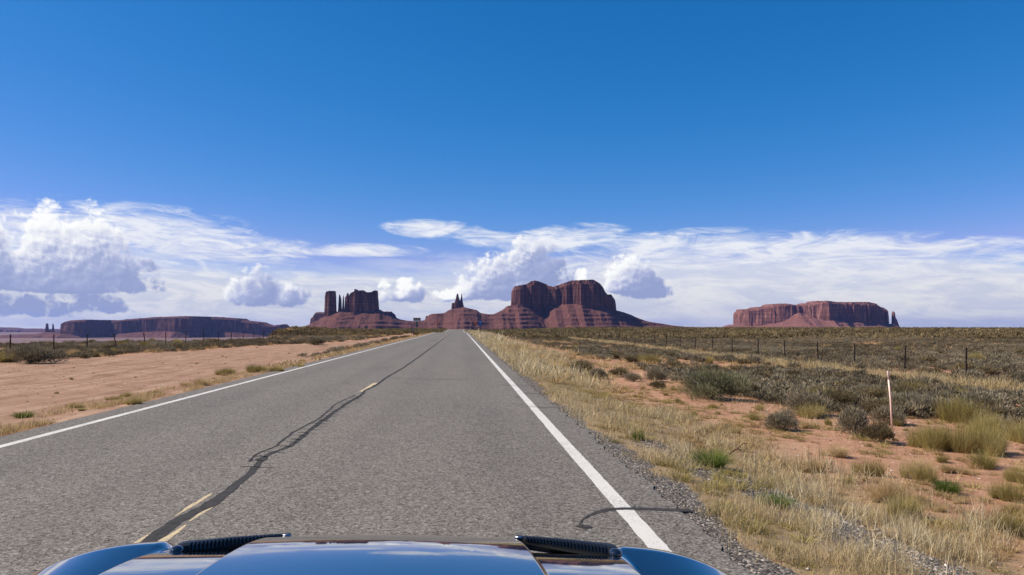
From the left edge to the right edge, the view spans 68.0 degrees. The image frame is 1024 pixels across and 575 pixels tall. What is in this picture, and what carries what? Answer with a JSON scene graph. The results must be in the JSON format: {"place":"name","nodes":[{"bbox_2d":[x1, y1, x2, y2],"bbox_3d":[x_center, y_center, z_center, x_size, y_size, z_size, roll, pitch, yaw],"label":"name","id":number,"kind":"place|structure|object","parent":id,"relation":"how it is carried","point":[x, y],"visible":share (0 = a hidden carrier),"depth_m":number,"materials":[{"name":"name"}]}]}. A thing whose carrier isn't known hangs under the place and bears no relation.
{"place":"outdoors","nodes":[
{"label":"outdoors","id":0,"kind":"place"},
{"bbox_2d":[0,332,433,435],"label":"grass","id":1,"kind":"structure","parent":0,"point":[144,397],"depth_m":16.89,"materials":[{"name":"plant"}]},
{"bbox_2d":[310,312,323,323],"bbox_3d":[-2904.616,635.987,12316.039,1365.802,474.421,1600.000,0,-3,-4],"label":"mesa","id":2,"kind":"structure","parent":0,"point":[317,316],"depth_m":12135.01,"materials":[{"name":"red stone"}]},
{"bbox_2d":[0,329,753,574],"bbox_3d":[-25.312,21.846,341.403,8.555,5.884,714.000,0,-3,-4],"label":"road","id":3,"kind":"structure","parent":0,"point":[456,432],"depth_m":8.38,"materials":[{"name":"asphalt"}]},
{"bbox_2d":[31,533,729,574],"bbox_3d":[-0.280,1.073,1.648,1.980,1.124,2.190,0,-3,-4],"label":"car","id":4,"kind":"object","parent":3,"relation":"on","point":[279,554],"visible":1,"depth_m":1.68,"materials":[{"name":"blue paint"}]},
{"bbox_2d":[0,329,1023,574],"bbox_3d":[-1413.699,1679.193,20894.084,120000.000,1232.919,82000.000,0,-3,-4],"label":"ground","id":5,"kind":"structure","parent":0,"point":[40,381],"depth_m":13.95,"materials":[{"name":"soil"}]},
{"bbox_2d":[0,351,19,362],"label":"rabbitbrush","id":6,"kind":"object","parent":5,"relation":"on","point":[5,359],"visible":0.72,"depth_m":34.39,"materials":[{"name":"green plant"}]},
{"bbox_2d":[9,411,40,417],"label":"grass tuft","id":7,"kind":"object","parent":5,"relation":"on","point":[19,414],"visible":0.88,"depth_m":13.53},
{"bbox_2d":[0,327,59,331],"bbox_3d":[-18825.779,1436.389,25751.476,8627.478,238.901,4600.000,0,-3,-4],"label":"mesa","id":8,"kind":"structure","parent":5,"relation":"on","point":[7,329],"depth_m":25642.72,"materials":[{"name":"red stone"}]},
{"bbox_2d":[0,342,67,363],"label":"sagebrush","id":9,"kind":"object","parent":5,"relation":"on","point":[29,354],"visible":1,"depth_m":33.50,"materials":[{"name":"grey plant"}]},
{"bbox_2d":[38,323,59,333],"bbox_3d":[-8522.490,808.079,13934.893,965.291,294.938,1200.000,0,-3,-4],"label":"rock spires","id":10,"kind":"object","parent":5,"relation":"on","point":[47,331],"visible":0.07,"depth_m":13906.07,"materials":[{"name":"purple stone"}]},
{"bbox_2d":[65,402,83,407],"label":"bunchgrass","id":11,"kind":"object","parent":5,"relation":"on","point":[74,406],"visible":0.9,"depth_m":15.09,"materials":[{"name":"beige plant"}]},
{"bbox_2d":[124,396,142,404],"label":"bunchgrass","id":12,"kind":"object","parent":5,"relation":"on","point":[133,401],"visible":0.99,"depth_m":15.21,"materials":[{"name":"yellow plant"}]},
{"bbox_2d":[0,316,288,337],"bbox_3d":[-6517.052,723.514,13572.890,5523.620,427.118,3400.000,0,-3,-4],"label":"mesa","id":13,"kind":"structure","parent":5,"relation":"on","point":[177,326],"depth_m":13834.24,"materials":[{"name":"red stone"}]},
{"bbox_2d":[0,327,360,350],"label":"wire fence","id":14,"kind":"object","parent":5,"relation":"on","point":[114,338],"visible":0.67,"depth_m":62.83,"materials":[{"name":"metal"}]},
{"bbox_2d":[192,376,211,385],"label":"bunchgrass","id":15,"kind":"object","parent":5,"relation":"on","point":[198,380],"visible":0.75,"depth_m":20.12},
{"bbox_2d":[212,367,237,374],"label":"rabbitbrush","id":16,"kind":"object","parent":5,"relation":"on","point":[225,371],"visible":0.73,"depth_m":25.36,"materials":[{"name":"green plant"}]},
{"bbox_2d":[246,363,268,372],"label":"rabbitbrush","id":17,"kind":"object","parent":5,"relation":"on","point":[253,368],"visible":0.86,"depth_m":26.17,"materials":[{"name":"green plant"}]},
{"bbox_2d":[306,337,324,344],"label":"sagebrush","id":18,"kind":"object","parent":5,"relation":"on","point":[315,340],"visible":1,"depth_m":65.55,"materials":[{"name":"green plant"}]},
{"bbox_2d":[305,289,427,328],"bbox_3d":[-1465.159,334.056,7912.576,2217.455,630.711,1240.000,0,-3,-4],"label":"butte","id":19,"kind":"object","parent":5,"relation":"on","point":[360,309],"visible":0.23,"depth_m":7807.17,"materials":[{"name":"red stone"}]},
{"bbox_2d":[422,294,516,329],"bbox_3d":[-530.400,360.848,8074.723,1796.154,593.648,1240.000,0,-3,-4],"label":"butte","id":20,"kind":"object","parent":5,"relation":"on","point":[458,315],"visible":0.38,"depth_m":7873.04,"materials":[{"name":"red stone"}]},
{"bbox_2d":[0,332,1023,422],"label":"brush","id":21,"kind":"object","parent":5,"relation":"on","point":[770,391],"visible":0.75,"depth_m":49.68,"materials":[{"name":"green plant"}]},
{"bbox_2d":[41,328,1021,392],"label":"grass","id":22,"kind":"structure","parent":5,"relation":"on","point":[573,353],"depth_m":47.02,"materials":[{"name":"plant"}]},
{"bbox_2d":[569,359,595,372],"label":"sagebrush","id":23,"kind":"object","parent":5,"relation":"on","point":[583,363],"visible":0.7,"depth_m":29.66,"materials":[{"name":"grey plant"}]},
{"bbox_2d":[495,280,683,328],"bbox_3d":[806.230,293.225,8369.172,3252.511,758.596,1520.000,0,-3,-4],"label":"butte","id":24,"kind":"object","parent":5,"relation":"on","point":[571,303],"visible":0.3,"depth_m":8227.69,"materials":[{"name":"red stone"}]},
{"bbox_2d":[588,367,609,378],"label":"sagebrush","id":25,"kind":"object","parent":5,"relation":"on","point":[600,371],"visible":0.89,"depth_m":27.44,"materials":[{"name":"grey plant"}]},
{"bbox_2d":[608,367,629,375],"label":"sagebrush","id":26,"kind":"object","parent":5,"relation":"on","point":[620,370],"visible":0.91,"depth_m":29.05,"materials":[{"name":"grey plant"}]},
{"bbox_2d":[623,356,639,362],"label":"sagebrush","id":27,"kind":"object","parent":5,"relation":"on","point":[630,359],"visible":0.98,"depth_m":41.96,"materials":[{"name":"green plant"}]},
{"bbox_2d":[623,372,641,381],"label":"sagebrush","id":28,"kind":"object","parent":5,"relation":"on","point":[632,376],"visible":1,"depth_m":26.55,"materials":[{"name":"grey plant"}]},
{"bbox_2d":[628,430,645,439],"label":"grass tuft","id":29,"kind":"object","parent":5,"relation":"on","point":[639,436],"visible":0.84,"depth_m":10.78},
{"bbox_2d":[268,325,1023,338],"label":"brush","id":30,"kind":"object","parent":5,"relation":"on","point":[803,332],"visible":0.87,"depth_m":150.20,"materials":[{"name":"green plant"}]},
{"bbox_2d":[637,352,661,362],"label":"rabbitbrush","id":31,"kind":"object","parent":5,"relation":"on","point":[641,357],"visible":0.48,"depth_m":42.44,"materials":[{"name":"yellow plant"}]},
{"bbox_2d":[642,367,667,380],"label":"sagebrush","id":32,"kind":"object","parent":5,"relation":"on","point":[659,375],"visible":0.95,"depth_m":27.08,"materials":[{"name":"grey plant"}]},
{"bbox_2d":[649,380,666,388],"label":"sagebrush","id":33,"kind":"object","parent":5,"relation":"on","point":[657,384],"visible":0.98,"depth_m":23.58,"materials":[{"name":"green plant"}]},
{"bbox_2d":[668,374,686,381],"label":"sagebrush","id":34,"kind":"object","parent":5,"relation":"on","point":[673,377],"visible":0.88,"depth_m":27.63,"materials":[{"name":"green plant"}]},
{"bbox_2d":[688,353,706,363],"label":"sagebrush","id":35,"kind":"object","parent":5,"relation":"on","point":[696,357],"visible":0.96,"depth_m":41.85,"materials":[{"name":"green plant"}]},
{"bbox_2d":[704,354,714,363],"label":"rabbitbrush","id":36,"kind":"object","parent":5,"relation":"on","point":[710,360],"visible":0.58,"depth_m":43.77,"materials":[{"name":"yellow plant"}]},
{"bbox_2d":[699,362,721,368],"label":"sagebrush","id":37,"kind":"object","parent":5,"relation":"on","point":[711,365],"visible":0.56,"depth_m":35.86,"materials":[{"name":"green plant"}]},
{"bbox_2d":[683,445,739,467],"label":"grass tuft","id":38,"kind":"object","parent":5,"relation":"on","point":[718,460],"visible":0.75,"depth_m":9.25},
{"bbox_2d":[676,365,755,401],"bbox_3d":[5.569,2.552,20.500,2.212,1.019,2.319,0,-3,2],"label":"bush","id":39,"kind":"object","parent":5,"relation":"on","point":[709,385],"visible":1,"depth_m":20.30,"materials":[{"name":"green plant"}]},
{"bbox_2d":[725,364,745,370],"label":"sagebrush","id":40,"kind":"object","parent":5,"relation":"on","point":[738,367],"visible":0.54,"depth_m":34.88,"materials":[{"name":"green plant"}]},
{"bbox_2d":[736,358,750,364],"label":"sagebrush","id":41,"kind":"object","parent":5,"relation":"on","point":[744,361],"visible":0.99,"depth_m":41.32,"materials":[{"name":"green plant"}]},
{"bbox_2d":[730,382,759,394],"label":"sagebrush","id":42,"kind":"object","parent":5,"relation":"on","point":[755,386],"visible":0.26,"depth_m":22.16,"materials":[{"name":"green plant"}]},
{"bbox_2d":[468,328,1023,574],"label":"grass","id":43,"kind":"structure","parent":5,"relation":"on","point":[526,366],"depth_m":8.10,"materials":[{"name":"plant"}]},
{"bbox_2d":[745,353,764,364],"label":"sagebrush","id":44,"kind":"object","parent":5,"relation":"on","point":[756,359],"visible":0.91,"depth_m":41.91,"materials":[{"name":"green plant"}]},
{"bbox_2d":[749,371,771,378],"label":"sagebrush","id":45,"kind":"object","parent":5,"relation":"on","point":[763,373],"visible":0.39,"depth_m":30.07,"materials":[{"name":"green plant"}]},
{"bbox_2d":[753,490,799,507],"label":"grass tuft","id":46,"kind":"object","parent":5,"relation":"on","point":[779,500],"visible":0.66,"depth_m":7.13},
{"bbox_2d":[767,348,786,353],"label":"sagebrush","id":47,"kind":"object","parent":5,"relation":"on","point":[774,351],"visible":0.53,"depth_m":53.62,"materials":[{"name":"green plant"}]},
{"bbox_2d":[762,408,800,431],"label":"sagebrush","id":48,"kind":"object","parent":5,"relation":"on","point":[785,419],"visible":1,"depth_m":13.94,"materials":[{"name":"grey plant"}]},
{"bbox_2d":[540,330,1023,373],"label":"wire fence","id":49,"kind":"object","parent":5,"relation":"on","point":[905,359],"visible":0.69,"depth_m":45.34,"materials":[{"name":"metal"}]},
{"bbox_2d":[784,373,816,383],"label":"sagebrush","id":50,"kind":"object","parent":5,"relation":"on","point":[806,377],"visible":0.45,"depth_m":26.14,"materials":[{"name":"green plant"}]},
{"bbox_2d":[797,419,812,428],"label":"bunchgrass","id":51,"kind":"object","parent":5,"relation":"on","point":[804,425],"visible":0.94,"depth_m":14.41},
{"bbox_2d":[777,389,837,415],"bbox_3d":[6.760,2.614,17.418,1.464,0.695,1.245,2,-4,-35],"label":"sagebrush","id":52,"kind":"object","parent":5,"relation":"on","point":[803,397],"visible":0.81,"depth_m":17.21,"materials":[{"name":"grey plant"}]},
{"bbox_2d":[791,402,828,418],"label":"rabbitbrush","id":53,"kind":"object","parent":5,"relation":"on","point":[810,412],"visible":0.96,"depth_m":16.59,"materials":[{"name":"plant"}]},
{"bbox_2d":[795,457,826,472],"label":"bunchgrass","id":54,"kind":"object","parent":5,"relation":"on","point":[816,466],"visible":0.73,"depth_m":9.96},
{"bbox_2d":[723,301,899,326],"bbox_3d":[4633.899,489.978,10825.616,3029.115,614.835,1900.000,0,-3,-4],"label":"mesa","id":55,"kind":"structure","parent":5,"relation":"on","point":[834,314],"depth_m":11010.25,"materials":[{"name":"red stone"}]},
{"bbox_2d":[816,440,854,457],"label":"bunchgrass","id":56,"kind":"object","parent":5,"relation":"on","point":[839,454],"visible":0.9,"depth_m":11.13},
{"bbox_2d":[822,388,857,404],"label":"sagebrush","id":57,"kind":"object","parent":5,"relation":"on","point":[839,395],"visible":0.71,"depth_m":20.03,"materials":[{"name":"green plant"}]},
{"bbox_2d":[835,406,870,434],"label":"sagebrush","id":58,"kind":"object","parent":5,"relation":"on","point":[854,419],"visible":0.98,"depth_m":13.72,"materials":[{"name":"grey plant"}]},
{"bbox_2d":[849,383,872,390],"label":"sagebrush","id":59,"kind":"object","parent":5,"relation":"on","point":[860,386],"visible":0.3,"depth_m":23.34,"materials":[{"name":"green plant"}]},
{"bbox_2d":[848,454,893,476],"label":"bunchgrass","id":60,"kind":"object","parent":5,"relation":"on","point":[871,467],"visible":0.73,"depth_m":9.79,"materials":[{"name":"beige plant"}]},
{"bbox_2d":[856,385,895,398],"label":"sagebrush","id":61,"kind":"object","parent":5,"relation":"on","point":[871,392],"visible":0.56,"depth_m":21.19,"materials":[{"name":"green plant"}]},
{"bbox_2d":[858,420,895,441],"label":"sagebrush","id":62,"kind":"object","parent":5,"relation":"on","point":[879,431],"visible":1,"depth_m":12.84,"materials":[{"name":"grey plant"}]},
{"bbox_2d":[859,397,907,415],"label":"sagebrush","id":63,"kind":"object","parent":5,"relation":"on","point":[875,403],"visible":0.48,"depth_m":17.83,"materials":[{"name":"green plant"}]},
{"bbox_2d":[869,403,908,423],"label":"sagebrush","id":64,"kind":"object","parent":5,"relation":"on","point":[881,413],"visible":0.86,"depth_m":15.66,"materials":[{"name":"green plant"}]},
{"bbox_2d":[861,467,917,503],"bbox_3d":[4.104,2.138,8.247,0.555,0.405,0.609,1,-3,-21],"label":"bunchgrass","id":65,"kind":"object","parent":5,"relation":"on","point":[879,495],"visible":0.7,"depth_m":8.24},
{"bbox_2d":[887,371,892,428],"bbox_3d":[7.462,2.271,14.984,0.094,1.237,0.035,0,-3,-4],"label":"marker post","id":66,"kind":"object","parent":5,"relation":"on","point":[890,399],"visible":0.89,"depth_m":14.97,"materials":[{"name":"white plastic"}]},
{"bbox_2d":[884,389,919,401],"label":"sagebrush","id":67,"kind":"object","parent":5,"relation":"on","point":[903,395],"visible":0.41,"depth_m":20.28,"materials":[{"name":"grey plant"}]},
{"bbox_2d":[890,384,915,393],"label":"sagebrush","id":68,"kind":"object","parent":5,"relation":"on","point":[898,388],"visible":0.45,"depth_m":22.19,"materials":[{"name":"green plant"}]},
{"bbox_2d":[878,487,929,519],"bbox_3d":[3.880,2.123,7.532,0.463,0.346,0.586,-2,-4,35],"label":"bunchgrass","id":69,"kind":"object","parent":5,"relation":"on","point":[903,505],"visible":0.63,"depth_m":7.51,"materials":[{"name":"beige plant"}]},
{"bbox_2d":[893,354,917,362],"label":"sagebrush","id":70,"kind":"object","parent":5,"relation":"on","point":[908,358],"visible":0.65,"depth_m":42.59,"materials":[{"name":"green plant"}]},
{"bbox_2d":[897,379,927,387],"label":"rabbitbrush","id":71,"kind":"object","parent":5,"relation":"on","point":[911,385],"visible":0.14,"depth_m":24.61,"materials":[{"name":"green plant"}]},
{"bbox_2d":[893,451,943,482],"bbox_3d":[5.157,2.248,9.609,0.624,0.399,0.492,-1,-3,23],"label":"bunchgrass","id":72,"kind":"object","parent":5,"relation":"on","point":[917,473],"visible":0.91,"depth_m":9.58,"materials":[{"name":"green plant"}]},
{"bbox_2d":[914,374,942,384],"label":"sagebrush","id":73,"kind":"object","parent":5,"relation":"on","point":[929,379],"visible":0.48,"depth_m":26.89,"materials":[{"name":"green plant"}]},
{"bbox_2d":[919,355,939,364],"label":"sagebrush","id":74,"kind":"object","parent":5,"relation":"on","point":[925,359],"visible":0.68,"depth_m":41.59,"materials":[{"name":"green plant"}]},
{"bbox_2d":[903,414,957,450],"bbox_3d":[6.862,2.378,12.444,0.836,0.570,0.924,1,-3,-11],"label":"rabbitbrush","id":75,"kind":"object","parent":5,"relation":"on","point":[927,437],"visible":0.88,"depth_m":12.27,"materials":[{"name":"green plant"}]},
{"bbox_2d":[906,393,954,415],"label":"sagebrush","id":76,"kind":"object","parent":5,"relation":"on","point":[928,400],"visible":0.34,"depth_m":18.58,"materials":[{"name":"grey plant"}]},
{"bbox_2d":[930,505,950,512],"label":"bunchgrass","id":77,"kind":"object","parent":5,"relation":"on","point":[940,508],"visible":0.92,"depth_m":7.85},
{"bbox_2d":[926,390,954,401],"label":"sagebrush","id":78,"kind":"object","parent":5,"relation":"on","point":[933,392],"visible":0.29,"depth_m":21.11,"materials":[{"name":"green plant"}]},
{"bbox_2d":[933,453,949,462],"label":"bunchgrass","id":79,"kind":"object","parent":5,"relation":"on","point":[940,458],"visible":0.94,"depth_m":11.06,"materials":[{"name":"green plant"}]},
{"bbox_2d":[925,476,967,494],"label":"grass tuft","id":80,"kind":"object","parent":5,"relation":"on","point":[943,486],"visible":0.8,"depth_m":8.84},
{"bbox_2d":[939,461,958,472],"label":"bunchgrass","id":81,"kind":"object","parent":5,"relation":"on","point":[947,469],"visible":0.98,"depth_m":10.25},
{"bbox_2d":[930,391,987,425],"bbox_3d":[9.855,2.609,16.801,1.105,0.811,1.227,2,-3,-29],"label":"rabbitbrush","id":82,"kind":"object","parent":5,"relation":"on","point":[956,411],"visible":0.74,"depth_m":16.67,"materials":[{"name":"green plant"}]},
{"bbox_2d":[951,496,967,503],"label":"bunchgrass","id":83,"kind":"object","parent":5,"relation":"on","point":[957,501],"visible":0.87,"depth_m":8.33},
{"bbox_2d":[952,360,976,370],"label":"sagebrush","id":84,"kind":"object","parent":5,"relation":"on","point":[969,365],"visible":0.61,"depth_m":35.17,"materials":[{"name":"green plant"}]},
{"bbox_2d":[958,465,974,475],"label":"bunchgrass","id":85,"kind":"object","parent":5,"relation":"on","point":[967,472],"visible":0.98,"depth_m":10.17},
{"bbox_2d":[952,356,984,363],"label":"sagebrush","id":86,"kind":"object","parent":5,"relation":"on","point":[970,360],"visible":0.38,"depth_m":39.08,"materials":[{"name":"green plant"}]},
{"bbox_2d":[960,385,988,391],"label":"sagebrush","id":87,"kind":"object","parent":5,"relation":"on","point":[973,388],"visible":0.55,"depth_m":22.95,"materials":[{"name":"green plant"}]},
{"bbox_2d":[967,351,985,360],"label":"rabbitbrush","id":88,"kind":"object","parent":5,"relation":"on","point":[975,355],"visible":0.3,"depth_m":44.18,"materials":[{"name":"yellow plant"}]},
{"bbox_2d":[940,415,1013,455],"bbox_3d":[7.421,2.339,12.084,1.288,0.649,0.900,0,-3,-3],"label":"rabbitbrush","id":89,"kind":"object","parent":5,"relation":"on","point":[966,441],"visible":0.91,"depth_m":12.02,"materials":[{"name":"yellow plant"}]},
{"bbox_2d":[962,444,1004,468],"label":"bunchgrass","id":90,"kind":"object","parent":5,"relation":"on","point":[985,460],"visible":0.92,"depth_m":10.84,"materials":[{"name":"green plant"}]},
{"bbox_2d":[953,389,1013,406],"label":"sagebrush","id":91,"kind":"object","parent":5,"relation":"on","point":[983,396],"visible":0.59,"depth_m":19.51,"materials":[{"name":"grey plant"}]},
{"bbox_2d":[964,406,1009,437],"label":"rabbitbrush","id":92,"kind":"object","parent":5,"relation":"on","point":[993,421],"visible":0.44,"depth_m":14.47,"materials":[{"name":"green plant"}]},
{"bbox_2d":[974,365,999,374],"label":"sagebrush","id":93,"kind":"object","parent":5,"relation":"on","point":[990,369],"visible":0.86,"depth_m":32.90,"materials":[{"name":"green plant"}]},
{"bbox_2d":[976,400,1003,407],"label":"sagebrush","id":94,"kind":"object","parent":5,"relation":"on","point":[988,402],"visible":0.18,"depth_m":18.56,"materials":[{"name":"green plant"}]},
{"bbox_2d":[976,416,1014,427],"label":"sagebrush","id":95,"kind":"object","parent":5,"relation":"on","point":[1008,422],"visible":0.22,"depth_m":15.96,"materials":[{"name":"green plant"}]},
{"bbox_2d":[977,404,1017,417],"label":"sagebrush","id":96,"kind":"object","parent":5,"relation":"on","point":[998,410],"visible":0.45,"depth_m":17.19,"materials":[{"name":"green plant"}]},
{"bbox_2d":[982,473,1023,503],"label":"bunchgrass","id":97,"kind":"object","parent":5,"relation":"on","point":[1008,494],"visible":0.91,"depth_m":8.53,"materials":[{"name":"yellow plant"}]},
{"bbox_2d":[985,505,1023,536],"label":"bunchgrass","id":98,"kind":"object","parent":5,"relation":"on","point":[1008,524],"visible":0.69,"depth_m":6.95,"materials":[{"name":"yellow plant"}]},
{"bbox_2d":[997,362,1023,370],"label":"sagebrush","id":99,"kind":"object","parent":5,"relation":"on","point":[1002,366],"visible":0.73,"depth_m":34.52,"materials":[{"name":"green plant"}]},
{"bbox_2d":[1000,462,1023,483],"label":"bunchgrass","id":100,"kind":"object","parent":5,"relation":"on","point":[1016,475],"visible":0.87,"depth_m":9.69,"materials":[{"name":"yellow plant"}]},
{"bbox_2d":[1000,368,1023,380],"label":"sagebrush","id":101,"kind":"object","parent":5,"relation":"on","point":[1010,374],"visible":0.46,"depth_m":29.25,"materials":[{"name":"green plant"}]},
{"bbox_2d":[1001,416,1023,443],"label":"rabbitbrush","id":102,"kind":"object","parent":5,"relation":"on","point":[1017,431],"visible":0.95,"depth_m":13.84,"materials":[{"name":"yellow plant"}]},
{"bbox_2d":[1003,498,1023,513],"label":"bunchgrass","id":103,"kind":"object","parent":5,"relation":"on","point":[1016,506],"visible":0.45,"depth_m":7.91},
{"bbox_2d":[0,348,1023,574],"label":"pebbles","id":104,"kind":"object","parent":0,"point":[945,564],"visible":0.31,"depth_m":14.62,"materials":[{"name":"stone"}]},
{"bbox_2d":[0,0,1023,328],"label":"sky","id":105,"kind":"structure","parent":0,"point":[698,162],"materials":[{"name":"blue"}]},
{"bbox_2d":[493,353,979,574],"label":"gravel","id":106,"kind":"structure","parent":0,"point":[922,557],"depth_m":6.61,"materials":[{"name":"gravel"}]},
{"bbox_2d":[526,332,1023,390],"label":"grass","id":107,"kind":"structure","parent":0,"point":[991,383],"depth_m":32.84,"materials":[{"name":"plant"}]},
{"bbox_2d":[533,357,1023,574],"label":"dry grass","id":108,"kind":"structure","parent":0,"point":[946,495],"depth_m":9.80,"materials":[{"name":"plant"}]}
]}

